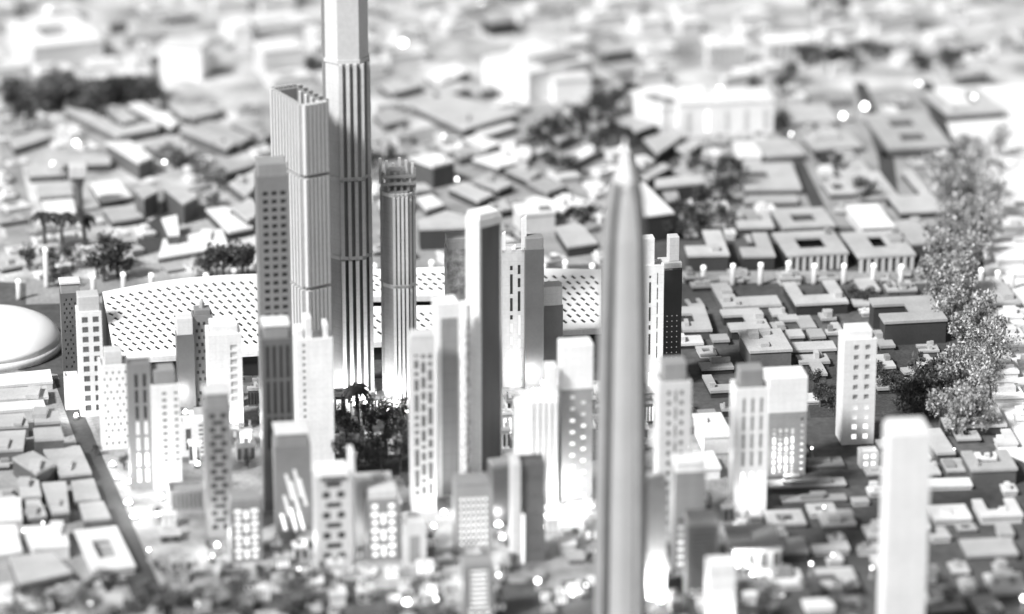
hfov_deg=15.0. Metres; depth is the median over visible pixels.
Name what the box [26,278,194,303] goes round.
plaza ring
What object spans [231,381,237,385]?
window
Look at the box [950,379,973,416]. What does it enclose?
tree
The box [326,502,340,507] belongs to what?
window
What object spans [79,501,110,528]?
slab block
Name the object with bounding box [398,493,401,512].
winged block
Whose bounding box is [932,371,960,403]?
tree
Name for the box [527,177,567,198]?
slab block
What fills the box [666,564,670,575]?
courtyard block
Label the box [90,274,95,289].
pillar lamp
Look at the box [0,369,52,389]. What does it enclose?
slab block
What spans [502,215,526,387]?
model tower
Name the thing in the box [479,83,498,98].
bar block
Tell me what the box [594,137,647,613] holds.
spire tower
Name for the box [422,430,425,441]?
window
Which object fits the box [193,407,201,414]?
bar block
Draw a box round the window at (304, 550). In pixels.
[303,549,305,558]
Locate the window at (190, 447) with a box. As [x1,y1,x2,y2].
[189,446,192,459]
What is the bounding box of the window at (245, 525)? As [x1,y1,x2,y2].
[244,523,247,531]
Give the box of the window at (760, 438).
[759,433,761,447]
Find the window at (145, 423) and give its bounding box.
[144,421,147,433]
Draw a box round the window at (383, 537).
[381,529,385,539]
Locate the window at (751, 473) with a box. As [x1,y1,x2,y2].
[749,472,752,498]
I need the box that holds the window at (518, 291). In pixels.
[518,291,519,310]
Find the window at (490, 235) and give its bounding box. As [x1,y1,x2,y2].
[481,224,499,472]
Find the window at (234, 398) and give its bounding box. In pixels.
[231,396,237,400]
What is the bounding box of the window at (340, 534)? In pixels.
[338,532,344,537]
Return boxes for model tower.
[58,276,80,371]
[63,371,78,409]
[75,290,102,416]
[97,346,128,449]
[125,357,153,489]
[150,363,181,489]
[167,480,204,511]
[175,313,195,409]
[180,415,202,456]
[191,298,212,406]
[202,383,232,538]
[205,317,243,423]
[227,489,262,562]
[254,156,291,456]
[259,315,293,510]
[272,420,311,537]
[293,312,334,470]
[312,445,355,566]
[355,471,390,546]
[364,481,399,560]
[401,516,426,566]
[408,328,435,511]
[432,295,459,497]
[444,231,465,300]
[452,472,490,553]
[459,205,501,472]
[460,553,493,613]
[487,456,508,527]
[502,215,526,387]
[509,453,545,564]
[513,397,526,453]
[524,233,543,389]
[525,361,557,510]
[544,281,562,364]
[557,336,593,501]
[646,234,663,392]
[647,472,666,597]
[653,355,691,531]
[657,233,681,355]
[670,452,705,571]
[682,509,718,599]
[704,555,735,613]
[728,362,768,512]
[764,366,807,476]
[835,322,876,444]
[857,446,878,468]
[876,417,931,613]
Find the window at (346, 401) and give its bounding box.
[345,399,349,412]
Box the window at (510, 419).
[509,418,511,432]
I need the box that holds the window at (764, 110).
[763,108,766,128]
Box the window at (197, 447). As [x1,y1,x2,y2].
[196,446,199,459]
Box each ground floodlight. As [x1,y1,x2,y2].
[73,413,78,419]
[109,461,115,467]
[114,474,119,480]
[124,499,132,506]
[130,513,138,520]
[154,512,160,518]
[157,494,164,501]
[182,409,188,415]
[195,461,200,467]
[213,542,219,549]
[402,599,410,607]
[441,509,446,516]
[494,521,502,528]
[499,534,505,541]
[568,590,575,598]
[647,594,654,601]
[657,597,664,605]
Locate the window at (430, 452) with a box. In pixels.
[429,451,432,458]
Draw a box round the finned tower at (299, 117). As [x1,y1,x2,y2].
[270,83,332,420]
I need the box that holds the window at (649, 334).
[648,334,649,354]
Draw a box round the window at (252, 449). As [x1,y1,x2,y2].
[251,448,254,458]
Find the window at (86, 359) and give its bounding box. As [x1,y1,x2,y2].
[83,356,88,361]
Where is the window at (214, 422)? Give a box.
[212,421,223,424]
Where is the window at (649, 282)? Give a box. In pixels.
[649,282,650,302]
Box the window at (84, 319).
[82,317,87,322]
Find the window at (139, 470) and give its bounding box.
[138,469,140,481]
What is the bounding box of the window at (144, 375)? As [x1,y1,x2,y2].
[143,374,145,386]
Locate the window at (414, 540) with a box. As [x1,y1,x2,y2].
[410,536,419,562]
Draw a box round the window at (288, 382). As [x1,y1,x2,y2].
[287,381,289,412]
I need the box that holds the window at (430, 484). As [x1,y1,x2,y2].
[429,483,432,493]
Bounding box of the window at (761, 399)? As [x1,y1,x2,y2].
[760,398,762,412]
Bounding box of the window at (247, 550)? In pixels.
[245,549,248,557]
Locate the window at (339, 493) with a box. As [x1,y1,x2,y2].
[337,491,344,497]
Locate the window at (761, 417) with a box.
[760,416,762,429]
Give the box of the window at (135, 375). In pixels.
[134,374,137,386]
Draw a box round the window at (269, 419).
[268,418,270,449]
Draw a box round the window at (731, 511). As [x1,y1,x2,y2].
[730,510,733,518]
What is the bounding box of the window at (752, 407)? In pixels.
[751,398,753,412]
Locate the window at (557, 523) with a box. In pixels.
[556,522,558,531]
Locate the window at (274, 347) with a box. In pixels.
[273,346,275,377]
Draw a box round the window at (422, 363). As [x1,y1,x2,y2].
[421,362,424,373]
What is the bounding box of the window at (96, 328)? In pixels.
[93,326,98,331]
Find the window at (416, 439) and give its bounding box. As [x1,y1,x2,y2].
[415,438,418,445]
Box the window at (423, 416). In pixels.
[422,415,425,426]
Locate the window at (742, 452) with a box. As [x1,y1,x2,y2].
[741,452,743,466]
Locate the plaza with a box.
[78,377,770,596]
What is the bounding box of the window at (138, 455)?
[137,453,140,465]
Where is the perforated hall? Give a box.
[102,267,599,376]
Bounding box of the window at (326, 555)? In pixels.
[324,553,330,558]
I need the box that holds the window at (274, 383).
[273,382,276,413]
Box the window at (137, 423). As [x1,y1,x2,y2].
[136,422,139,434]
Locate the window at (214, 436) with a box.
[212,435,223,438]
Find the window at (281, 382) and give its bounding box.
[280,381,283,413]
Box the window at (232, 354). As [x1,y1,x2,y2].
[230,352,236,356]
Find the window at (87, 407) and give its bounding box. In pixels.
[85,405,90,410]
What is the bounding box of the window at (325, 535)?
[323,533,330,538]
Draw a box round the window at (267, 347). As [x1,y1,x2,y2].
[266,346,269,378]
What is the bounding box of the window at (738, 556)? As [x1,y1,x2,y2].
[736,554,741,566]
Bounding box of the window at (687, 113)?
[686,112,689,131]
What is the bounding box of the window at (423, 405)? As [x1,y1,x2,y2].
[422,404,425,411]
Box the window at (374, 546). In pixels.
[372,544,378,548]
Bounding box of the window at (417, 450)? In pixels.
[415,449,418,466]
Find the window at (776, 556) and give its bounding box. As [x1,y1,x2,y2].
[773,552,779,565]
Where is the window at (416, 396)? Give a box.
[415,395,418,411]
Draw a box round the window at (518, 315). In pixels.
[518,315,519,334]
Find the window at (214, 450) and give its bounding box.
[213,449,223,452]
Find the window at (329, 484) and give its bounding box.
[326,482,340,487]
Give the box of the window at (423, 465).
[422,464,425,474]
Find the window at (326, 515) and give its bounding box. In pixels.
[323,512,329,518]
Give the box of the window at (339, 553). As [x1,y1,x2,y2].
[338,552,345,557]
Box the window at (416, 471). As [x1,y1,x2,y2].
[415,470,418,486]
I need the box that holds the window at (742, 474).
[741,473,743,498]
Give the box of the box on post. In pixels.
[69,161,86,212]
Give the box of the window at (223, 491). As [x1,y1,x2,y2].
[214,490,225,493]
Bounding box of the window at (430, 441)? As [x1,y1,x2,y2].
[429,439,432,446]
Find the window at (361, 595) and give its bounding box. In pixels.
[359,593,363,601]
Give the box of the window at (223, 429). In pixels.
[221,427,226,431]
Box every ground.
[0,0,1023,136]
[0,88,1023,613]
[0,104,261,282]
[0,370,148,613]
[22,166,255,277]
[262,101,606,267]
[334,400,408,474]
[680,88,961,226]
[808,344,957,416]
[935,85,1023,154]
[977,156,1023,461]
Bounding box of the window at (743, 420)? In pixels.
[742,416,744,430]
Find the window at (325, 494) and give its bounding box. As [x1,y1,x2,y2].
[323,492,329,498]
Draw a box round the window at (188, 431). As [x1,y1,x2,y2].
[186,429,190,449]
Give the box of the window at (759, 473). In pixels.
[758,472,761,497]
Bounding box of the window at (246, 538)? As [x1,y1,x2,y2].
[245,536,248,544]
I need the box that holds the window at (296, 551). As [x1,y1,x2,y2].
[295,550,298,558]
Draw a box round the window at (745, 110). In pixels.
[744,109,747,129]
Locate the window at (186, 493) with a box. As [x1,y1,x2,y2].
[186,493,187,507]
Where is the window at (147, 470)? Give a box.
[146,469,149,481]
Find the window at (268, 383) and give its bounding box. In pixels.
[267,382,270,413]
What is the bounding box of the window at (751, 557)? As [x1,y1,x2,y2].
[748,553,754,566]
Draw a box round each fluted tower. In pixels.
[321,0,375,400]
[379,157,416,406]
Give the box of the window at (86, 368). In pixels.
[84,366,89,371]
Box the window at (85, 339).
[83,337,88,342]
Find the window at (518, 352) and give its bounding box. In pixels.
[518,352,519,370]
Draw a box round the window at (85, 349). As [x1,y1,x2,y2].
[83,347,88,351]
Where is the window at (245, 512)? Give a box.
[244,510,247,518]
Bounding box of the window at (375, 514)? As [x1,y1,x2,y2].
[371,512,377,516]
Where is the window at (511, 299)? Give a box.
[510,298,512,310]
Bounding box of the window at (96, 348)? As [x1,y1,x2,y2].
[94,346,99,351]
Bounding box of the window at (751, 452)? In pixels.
[750,451,752,465]
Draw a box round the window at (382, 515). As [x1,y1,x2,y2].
[381,513,384,523]
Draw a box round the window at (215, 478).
[214,476,224,479]
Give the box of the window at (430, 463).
[429,462,432,479]
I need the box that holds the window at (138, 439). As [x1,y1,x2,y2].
[136,438,139,450]
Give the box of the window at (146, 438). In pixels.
[145,437,147,449]
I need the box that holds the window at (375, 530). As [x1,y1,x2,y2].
[371,528,378,532]
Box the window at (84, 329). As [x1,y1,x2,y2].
[82,327,87,332]
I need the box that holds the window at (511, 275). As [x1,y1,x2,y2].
[510,274,512,293]
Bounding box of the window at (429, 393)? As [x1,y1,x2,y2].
[428,392,431,403]
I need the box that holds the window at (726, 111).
[725,110,728,129]
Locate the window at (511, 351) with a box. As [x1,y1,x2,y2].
[510,350,512,361]
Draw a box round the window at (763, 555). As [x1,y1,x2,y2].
[761,553,766,566]
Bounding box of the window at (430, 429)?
[429,428,432,435]
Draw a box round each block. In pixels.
[0,0,15,21]
[0,53,5,63]
[0,58,26,75]
[0,102,12,112]
[0,114,12,122]
[0,132,8,142]
[0,169,11,183]
[0,181,8,191]
[0,187,16,200]
[0,200,30,212]
[0,213,24,227]
[0,257,17,273]
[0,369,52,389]
[0,385,48,404]
[0,399,45,420]
[0,413,28,437]
[0,430,25,461]
[0,457,9,470]
[0,488,15,497]
[0,496,22,532]
[0,524,22,566]
[0,583,12,592]
[0,589,13,605]
[4,158,28,166]
[5,241,29,254]
[6,14,103,67]
[9,0,32,11]
[9,130,49,155]
[9,552,72,594]
[11,124,28,133]
[12,451,55,488]
[17,477,41,507]
[17,594,52,613]
[23,110,46,123]
[23,521,68,558]
[25,499,46,525]
[26,165,65,182]
[26,223,56,235]
[30,0,61,2]
[31,62,73,83]
[31,233,54,243]
[31,237,50,253]
[32,265,60,279]
[32,407,60,427]
[33,426,63,456]
[36,182,73,203]
[41,2,79,16]
[42,198,75,219]
[42,481,69,523]
[43,445,91,484]
[50,141,65,148]
[51,113,65,121]
[52,155,109,171]
[54,257,84,270]
[56,231,81,244]
[56,583,78,596]
[57,124,80,130]
[60,127,82,140]
[64,107,158,141]
[71,478,100,508]
[74,525,135,576]
[76,70,112,85]
[76,241,101,253]
[77,142,98,151]
[77,216,102,228]
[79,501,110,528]
[84,56,137,72]
[88,270,108,277]
[90,180,131,207]
[90,577,104,594]
[95,592,122,613]
[102,205,143,227]
[103,105,138,126]
[106,140,153,179]
[106,234,132,245]
[107,227,128,235]
[108,15,143,33]
[114,253,137,264]
[115,20,167,49]
[115,63,151,86]
[126,244,144,253]
[127,102,178,135]
[129,0,143,3]
[134,183,157,218]
[134,223,155,238]
[136,0,178,13]
[136,141,150,149]
[137,41,149,66]
[141,177,156,184]
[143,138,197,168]
[149,605,162,613]
[158,37,210,80]
[158,229,228,262]
[158,520,180,542]
[160,8,195,24]
[160,97,187,124]
[160,262,184,273]
[160,505,176,527]
[161,215,179,244]
[163,184,197,224]
[169,554,191,569]
[171,564,188,583]
[180,100,219,126]
[180,125,236,156]
[182,173,208,183]
[182,183,204,191]
[182,257,203,270]
[183,162,210,173]
[187,435,200,462]
[189,0,210,2]
[191,190,210,200]
[192,266,213,276]
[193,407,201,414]
[193,561,204,577]
[194,593,211,610]
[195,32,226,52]
[196,156,213,164]
[197,120,250,152]
[206,206,252,240]
[211,0,248,14]
[216,157,254,184]
[219,9,310,44]
[220,560,243,576]
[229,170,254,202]
[230,16,252,49]
[231,103,254,115]
[231,119,270,146]
[231,422,243,437]
[232,197,254,231]
[234,436,255,461]
[238,420,251,442]
[239,592,253,611]
[240,573,257,589]
[243,376,251,392]
[247,377,258,406]
[248,261,255,270]
[249,143,270,156]
[253,37,304,76]
[254,583,270,602]
[255,563,270,576]
[255,609,287,613]
[256,404,259,423]
[258,0,296,12]
[261,68,314,87]
[269,533,281,549]
[271,566,293,591]
[274,552,289,568]
[292,539,307,560]
[292,560,310,575]
[296,530,312,548]
[304,25,320,42]
[305,53,321,67]
[307,38,321,54]
[311,601,321,613]
[312,575,323,588]
[327,554,342,576]
[328,585,346,606]
[328,606,338,613]
[334,388,350,415]
[334,431,346,453]
[334,565,351,583]
[336,422,354,433]
[341,565,364,591]
[343,416,357,428]
[345,433,364,461]
[356,581,373,602]
[360,563,376,576]
[363,422,375,437]
[368,0,383,20]
[368,33,374,53]
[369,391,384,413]
[370,57,386,74]
[371,99,402,112]
[371,135,388,146]
[371,139,392,151]
[372,182,380,202]
[372,244,380,255]
[372,420,383,448]
[373,107,405,132]
[378,76,422,99]
[378,147,404,160]
[381,46,427,66]
[382,160,402,174]
[384,566,398,577]
[387,126,411,146]
[387,435,403,454]
[387,594,400,610]
[388,24,421,44]
[397,580,410,597]
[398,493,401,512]
[398,567,410,581]
[399,514,401,536]
[406,0,437,11]
[406,511,418,516]
[409,152,455,188]
[409,594,420,613]
[411,93,518,137]
[413,141,443,155]
[415,183,431,198]
[416,194,443,216]
[416,559,433,574]
[418,210,465,249]
[419,582,436,605]
[423,8,463,24]
[425,62,467,88]
[425,573,438,579]
[426,525,434,538]
[426,539,434,554]
[434,81,467,96]
[434,131,461,145]
[436,251,443,263]
[436,553,452,566]
[438,16,468,35]
[440,141,465,156]
[444,575,459,594]
[445,595,459,609]
[448,182,493,207]
[450,0,488,12]
[451,145,485,165]
[463,542,479,554]
[464,135,502,154]
[470,0,501,2]
[473,151,528,175]
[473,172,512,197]
[475,122,514,139]
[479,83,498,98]
[480,11,516,36]
[482,43,593,103]
[489,201,512,217]
[490,96,516,108]
[494,554,510,573]
[494,566,503,583]
[494,590,505,610]
[499,141,530,163]
[500,197,520,206]
[502,223,510,235]
[502,407,512,436]
[502,418,510,448]
[503,390,518,408]
[504,532,508,546]
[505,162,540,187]
[506,236,514,243]
[512,5,553,22]
[512,42,541,49]
[512,132,538,145]
[512,201,555,232]
[512,230,528,241]
[517,102,530,112]
[522,40,558,47]
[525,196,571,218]
[525,567,544,582]
[526,0,566,12]
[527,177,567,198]
[529,119,552,127]
[531,139,552,152]
[539,579,550,602]
[541,596,555,613]
[543,126,571,150]
[544,252,566,265]
[545,513,559,533]
[546,164,576,178]
[546,499,552,512]
[546,580,561,590]
[549,70,591,104]
[553,101,572,113]
[553,583,566,603]
[554,171,580,184]
[555,222,597,256]
[558,536,576,554]
[560,193,593,212]
[561,528,578,537]
[563,19,598,35]
[563,35,589,53]
[563,109,581,123]
[566,144,599,170]
[566,549,584,563]
[567,580,582,598]
[571,209,592,223]
[571,498,593,512]
[578,5,623,23]
[579,27,613,45]
[582,131,597,146]
[582,180,606,190]
[583,519,594,539]
[584,512,594,520]
[588,186,606,200]
[588,576,593,584]
[589,164,616,179]
[590,106,608,122]
[590,542,594,552]
[592,249,600,263]
[593,382,596,400]
[593,388,595,413]
[593,414,596,428]
[596,0,641,13]
[596,44,635,66]
[596,213,602,223]
[597,200,604,208]
[598,80,635,101]
[604,145,629,162]
[605,60,647,76]
[609,114,656,140]
[615,103,630,113]
[618,90,630,106]
[628,11,666,34]
[629,85,676,132]
[634,155,654,168]
[636,61,667,86]
[638,42,675,54]
[640,163,670,187]
[641,182,674,240]
[643,128,684,164]
[648,395,653,423]
[655,173,705,200]
[662,191,679,210]
[666,536,670,554]
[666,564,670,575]
[667,588,682,612]
[669,0,700,13]
[671,13,701,34]
[671,86,774,136]
[673,163,698,176]
[675,138,701,159]
[679,153,703,166]
[680,211,690,221]
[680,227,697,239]
[681,306,711,339]
[681,333,703,348]
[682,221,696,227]
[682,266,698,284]
[685,230,729,271]
[685,298,704,305]
[689,276,712,291]
[692,412,728,452]
[692,450,720,478]
[695,345,716,357]
[695,595,704,612]
[697,409,715,412]
[698,356,733,374]
[700,0,725,2]
[701,33,749,68]
[701,212,720,223]
[702,147,724,159]
[702,374,729,397]
[703,166,719,176]
[704,133,728,146]
[705,493,712,508]
[710,187,730,200]
[710,200,729,214]
[710,282,781,313]
[710,333,729,345]
[712,171,735,184]
[719,275,743,284]
[719,499,735,521]
[720,66,760,87]
[720,308,770,339]
[720,402,729,416]
[723,523,782,569]
[724,224,735,239]
[727,267,747,275]
[731,209,774,233]
[732,132,747,140]
[733,141,761,162]
[733,518,751,524]
[734,7,772,25]
[735,23,768,43]
[735,562,751,577]
[735,569,747,591]
[735,606,756,613]
[736,162,801,194]
[738,328,792,367]
[739,0,772,9]
[739,232,775,270]
[739,509,761,523]
[742,195,797,206]
[742,590,757,604]
[745,234,752,245]
[749,59,783,75]
[751,137,805,161]
[753,131,766,139]
[754,202,775,214]
[756,564,804,589]
[760,31,815,63]
[763,509,806,529]
[767,474,846,490]
[769,307,786,319]
[769,586,785,597]
[770,207,835,231]
[770,321,785,332]
[772,228,848,270]
[775,269,801,285]
[776,527,787,537]
[777,314,798,324]
[778,104,838,128]
[780,491,846,504]
[780,537,809,559]
[782,280,848,315]
[785,329,804,341]
[789,341,836,356]
[790,92,806,103]
[795,350,829,379]
[796,315,816,332]
[799,124,814,133]
[800,130,861,154]
[801,597,835,613]
[805,456,844,470]
[805,502,835,517]
[806,328,825,340]
[807,393,818,404]
[809,0,849,10]
[810,531,849,555]
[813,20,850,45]
[814,2,840,22]
[814,567,859,593]
[817,122,837,131]
[817,165,833,176]
[817,270,838,285]
[817,509,856,530]
[818,309,836,323]
[820,176,855,198]
[822,43,852,63]
[825,322,842,338]
[826,551,843,565]
[827,93,848,105]
[829,58,853,76]
[831,31,875,53]
[831,157,887,202]
[834,202,846,214]
[835,149,855,158]
[840,111,853,120]
[840,227,915,272]
[846,204,894,231]
[849,0,897,15]
[850,496,869,505]
[851,299,869,309]
[854,278,880,295]
[857,542,878,555]
[858,307,868,316]
[861,519,879,540]
[862,10,917,36]
[862,464,881,478]
[863,111,952,155]
[866,480,880,497]
[868,295,947,344]
[869,169,944,219]
[870,556,877,568]
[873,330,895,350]
[875,382,893,393]
[875,437,882,452]
[876,353,895,371]
[877,34,913,54]
[878,4,912,13]
[880,274,892,284]
[881,106,898,112]
[883,280,898,295]
[889,50,924,66]
[889,95,908,107]
[892,220,936,255]
[895,266,910,278]
[897,280,917,295]
[900,366,913,376]
[901,216,925,229]
[907,157,933,168]
[915,268,935,279]
[916,340,939,354]
[916,357,929,370]
[920,88,1005,121]
[923,351,946,362]
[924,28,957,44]
[925,597,965,613]
[926,174,938,183]
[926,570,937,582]
[929,504,971,524]
[929,526,951,542]
[930,180,944,192]
[930,428,955,461]
[930,461,940,477]
[930,477,972,490]
[932,60,963,74]
[935,0,964,13]
[935,149,949,161]
[935,402,1006,435]
[940,37,986,57]
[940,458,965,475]
[947,560,970,576]
[950,7,994,23]
[952,67,988,85]
[952,428,980,443]
[954,522,977,533]
[957,576,977,592]
[959,537,1018,562]
[961,449,1017,486]
[964,0,985,2]
[964,49,991,63]
[969,594,1002,613]
[971,227,1023,266]
[971,497,1023,524]
[974,448,996,461]
[975,277,1020,309]
[976,355,1019,377]
[978,163,999,173]
[978,174,1002,183]
[983,154,1000,165]
[983,183,1007,195]
[983,572,1023,595]
[990,382,1023,402]
[991,558,1013,572]
[992,31,1016,54]
[993,216,1023,231]
[993,428,1018,448]
[994,324,1023,339]
[994,343,1011,357]
[994,523,1014,539]
[996,305,1023,320]
[999,201,1023,216]
[999,481,1017,495]
[1000,317,1011,323]
[1004,267,1023,279]
[1004,339,1023,348]
[1007,155,1023,166]
[1008,24,1023,45]
[1013,236,1023,243]
[1013,413,1023,424]
[1015,402,1023,415]
[1017,354,1023,365]
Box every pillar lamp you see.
[15,279,21,300]
[42,247,49,287]
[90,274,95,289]
[121,272,125,287]
[148,273,153,282]
[231,267,236,274]
[429,260,433,266]
[563,260,567,268]
[701,265,705,275]
[729,263,735,286]
[757,262,763,285]
[786,260,790,270]
[811,263,816,284]
[840,263,846,284]
[871,263,875,281]
[898,264,903,283]
[978,267,983,280]
[995,270,1000,278]
[1009,269,1014,288]
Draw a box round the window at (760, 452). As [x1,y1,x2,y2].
[759,451,761,465]
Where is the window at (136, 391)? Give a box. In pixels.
[135,390,138,402]
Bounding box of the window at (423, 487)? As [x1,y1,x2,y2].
[422,486,425,493]
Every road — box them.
[0,121,34,250]
[54,379,169,610]
[132,200,197,257]
[779,131,840,270]
[854,83,897,206]
[881,150,934,157]
[921,82,952,142]
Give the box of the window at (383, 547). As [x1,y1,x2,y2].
[381,545,385,555]
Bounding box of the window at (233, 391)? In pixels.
[231,389,237,393]
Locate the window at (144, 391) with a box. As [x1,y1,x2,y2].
[143,390,146,402]
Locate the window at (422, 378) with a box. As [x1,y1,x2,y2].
[421,377,424,388]
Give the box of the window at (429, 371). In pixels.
[428,369,431,380]
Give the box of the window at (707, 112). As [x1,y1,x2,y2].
[705,111,709,130]
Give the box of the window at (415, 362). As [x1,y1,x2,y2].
[414,361,417,368]
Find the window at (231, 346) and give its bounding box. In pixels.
[230,345,236,349]
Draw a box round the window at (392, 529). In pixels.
[388,527,394,531]
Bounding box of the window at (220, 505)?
[214,504,225,507]
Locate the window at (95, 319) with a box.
[93,316,98,321]
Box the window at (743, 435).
[742,434,744,448]
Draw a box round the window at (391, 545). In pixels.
[388,543,394,547]
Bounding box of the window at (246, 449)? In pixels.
[244,448,247,457]
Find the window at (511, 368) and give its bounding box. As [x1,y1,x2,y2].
[510,366,512,378]
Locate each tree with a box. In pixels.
[0,77,32,108]
[0,87,33,115]
[1,74,35,95]
[2,601,26,613]
[6,104,39,127]
[11,91,33,111]
[17,243,36,269]
[19,586,46,603]
[24,80,58,112]
[29,211,54,244]
[31,586,56,604]
[32,72,57,88]
[34,590,65,612]
[37,85,60,110]
[39,80,60,111]
[40,246,65,269]
[42,69,74,85]
[47,63,75,86]
[47,212,75,253]
[47,266,72,286]
[48,82,66,111]
[51,83,82,106]
[59,86,84,107]
[61,76,85,87]
[61,243,85,269]
[61,579,82,602]
[62,94,79,110]
[69,211,95,245]
[70,91,95,109]
[73,89,111,112]
[77,593,103,612]
[79,78,107,107]
[79,580,103,589]
[81,77,111,100]
[83,244,120,282]
[86,252,107,278]
[87,567,113,587]
[87,606,110,613]
[91,444,101,455]
[94,76,121,104]
[94,230,122,270]
[99,571,124,586]
[102,73,139,102]
[104,599,128,613]
[105,238,132,277]
[107,75,130,103]
[116,454,128,469]
[117,255,134,278]
[124,83,164,106]
[125,601,143,613]
[126,73,150,100]
[130,72,155,96]
[132,590,152,603]
[136,578,164,595]
[142,70,161,97]
[147,594,169,613]
[148,581,171,598]
[151,504,165,515]
[153,560,161,570]
[157,140,186,169]
[158,583,185,608]
[167,574,192,600]
[176,609,193,613]
[184,586,204,601]
[187,152,215,182]
[189,584,217,602]
[194,183,221,207]
[194,252,214,269]
[200,245,231,275]
[202,587,232,607]
[202,607,219,613]
[204,239,240,274]
[204,585,230,607]
[205,537,217,553]
[206,166,230,190]
[207,551,222,562]
[215,607,240,613]
[217,566,226,585]
[221,579,240,596]
[224,562,233,567]
[225,250,240,271]
[226,569,249,592]
[227,238,255,273]
[228,595,247,613]
[241,243,254,273]
[241,587,264,602]
[243,452,252,467]
[255,564,267,580]
[272,594,293,613]
[279,566,299,577]
[279,571,305,592]
[287,585,310,602]
[288,591,310,609]
[289,597,309,607]
[291,583,316,608]
[305,567,332,579]
[318,561,325,569]
[331,434,349,459]
[334,401,351,425]
[337,413,361,437]
[341,382,372,424]
[343,435,370,471]
[345,584,349,598]
[349,395,376,424]
[356,432,382,462]
[360,402,388,439]
[360,581,379,598]
[369,427,392,470]
[371,147,385,177]
[371,404,378,419]
[373,144,397,160]
[376,395,397,423]
[383,410,407,439]
[383,601,408,613]
[385,586,415,601]
[388,428,408,471]
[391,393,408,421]
[399,472,408,487]
[402,426,408,448]
[412,576,439,592]
[425,600,458,613]
[430,574,443,593]
[430,576,451,596]
[431,581,447,596]
[442,492,451,507]
[508,552,517,567]
[522,125,541,151]
[529,116,554,142]
[536,146,555,165]
[544,150,579,170]
[547,111,576,137]
[569,97,592,138]
[571,200,591,225]
[583,126,611,153]
[585,551,593,563]
[586,87,612,129]
[605,120,634,146]
[606,86,627,114]
[621,78,644,94]
[663,219,687,233]
[670,197,696,222]
[685,153,702,169]
[686,210,716,235]
[689,185,721,223]
[699,153,727,184]
[709,172,734,200]
[716,201,740,226]
[721,152,749,191]
[735,576,749,591]
[735,599,749,612]
[738,586,746,596]
[745,76,764,87]
[745,571,771,595]
[756,577,777,599]
[756,593,780,613]
[770,71,791,94]
[782,61,799,84]
[792,37,820,64]
[798,575,827,597]
[805,367,822,390]
[812,40,843,70]
[812,380,833,406]
[814,151,829,166]
[817,151,844,169]
[825,388,836,415]
[828,586,846,606]
[830,577,862,597]
[833,45,860,62]
[841,593,861,610]
[846,285,862,298]
[851,175,881,198]
[854,285,877,299]
[856,38,894,58]
[876,359,883,371]
[876,369,891,385]
[888,368,901,382]
[888,381,911,411]
[891,375,910,385]
[894,370,928,416]
[906,52,939,68]
[906,368,926,379]
[907,351,947,393]
[911,369,941,414]
[916,252,944,290]
[921,264,951,305]
[922,149,957,198]
[922,223,961,270]
[924,359,935,368]
[924,386,954,427]
[926,378,947,397]
[926,561,939,584]
[930,280,968,331]
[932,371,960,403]
[934,203,965,252]
[934,357,961,398]
[935,49,963,67]
[935,166,967,208]
[938,266,960,294]
[939,245,979,294]
[940,291,961,314]
[940,583,958,603]
[942,193,976,233]
[942,249,963,286]
[943,394,967,438]
[944,341,981,379]
[945,170,969,207]
[947,310,976,349]
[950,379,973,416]
[951,267,979,314]
[951,321,982,369]
[952,133,976,164]
[952,226,992,278]
[954,150,987,195]
[954,381,988,427]
[956,302,978,343]
[957,194,980,216]
[960,205,983,236]
[960,226,980,260]
[963,215,998,262]
[963,362,996,415]
[964,356,980,394]
[967,329,989,347]
[968,135,994,170]
[969,288,999,327]
[971,347,1008,394]
[972,171,1003,224]
[972,337,992,370]
[973,188,1004,237]
[977,400,999,431]
[978,314,1007,353]
[981,322,1020,369]
[981,603,1002,613]
[986,123,1011,155]
[1004,609,1023,613]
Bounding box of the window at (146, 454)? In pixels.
[145,453,148,465]
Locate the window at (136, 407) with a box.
[135,406,138,418]
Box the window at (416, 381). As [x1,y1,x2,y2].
[415,380,418,390]
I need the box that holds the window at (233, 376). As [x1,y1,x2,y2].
[231,374,236,378]
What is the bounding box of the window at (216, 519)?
[215,518,225,521]
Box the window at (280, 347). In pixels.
[279,345,282,377]
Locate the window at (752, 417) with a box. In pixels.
[751,416,753,430]
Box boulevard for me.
[682,271,926,283]
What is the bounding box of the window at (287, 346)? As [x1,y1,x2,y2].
[286,345,289,377]
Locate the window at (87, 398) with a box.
[85,395,90,400]
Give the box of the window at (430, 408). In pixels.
[428,407,432,423]
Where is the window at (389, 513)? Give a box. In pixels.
[388,511,394,515]
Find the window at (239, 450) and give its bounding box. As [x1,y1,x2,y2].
[238,449,240,459]
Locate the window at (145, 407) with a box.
[144,406,146,418]
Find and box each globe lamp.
[22,529,25,544]
[147,548,150,561]
[195,604,199,613]
[400,40,405,47]
[496,573,500,587]
[535,578,539,589]
[584,584,588,595]
[808,562,812,575]
[841,113,844,122]
[862,103,867,113]
[869,567,873,578]
[1021,596,1023,609]
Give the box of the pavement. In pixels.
[78,391,177,610]
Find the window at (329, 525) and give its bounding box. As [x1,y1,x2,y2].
[327,522,341,527]
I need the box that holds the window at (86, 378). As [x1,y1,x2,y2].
[84,376,89,381]
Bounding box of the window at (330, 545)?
[327,543,341,547]
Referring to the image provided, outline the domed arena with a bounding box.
[0,304,61,372]
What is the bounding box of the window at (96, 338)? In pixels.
[93,336,98,341]
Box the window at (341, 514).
[338,511,344,517]
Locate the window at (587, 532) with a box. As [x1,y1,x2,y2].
[586,531,589,538]
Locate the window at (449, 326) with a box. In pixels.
[441,318,458,494]
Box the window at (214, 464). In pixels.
[213,463,224,466]
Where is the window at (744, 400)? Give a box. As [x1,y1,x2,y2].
[743,399,745,413]

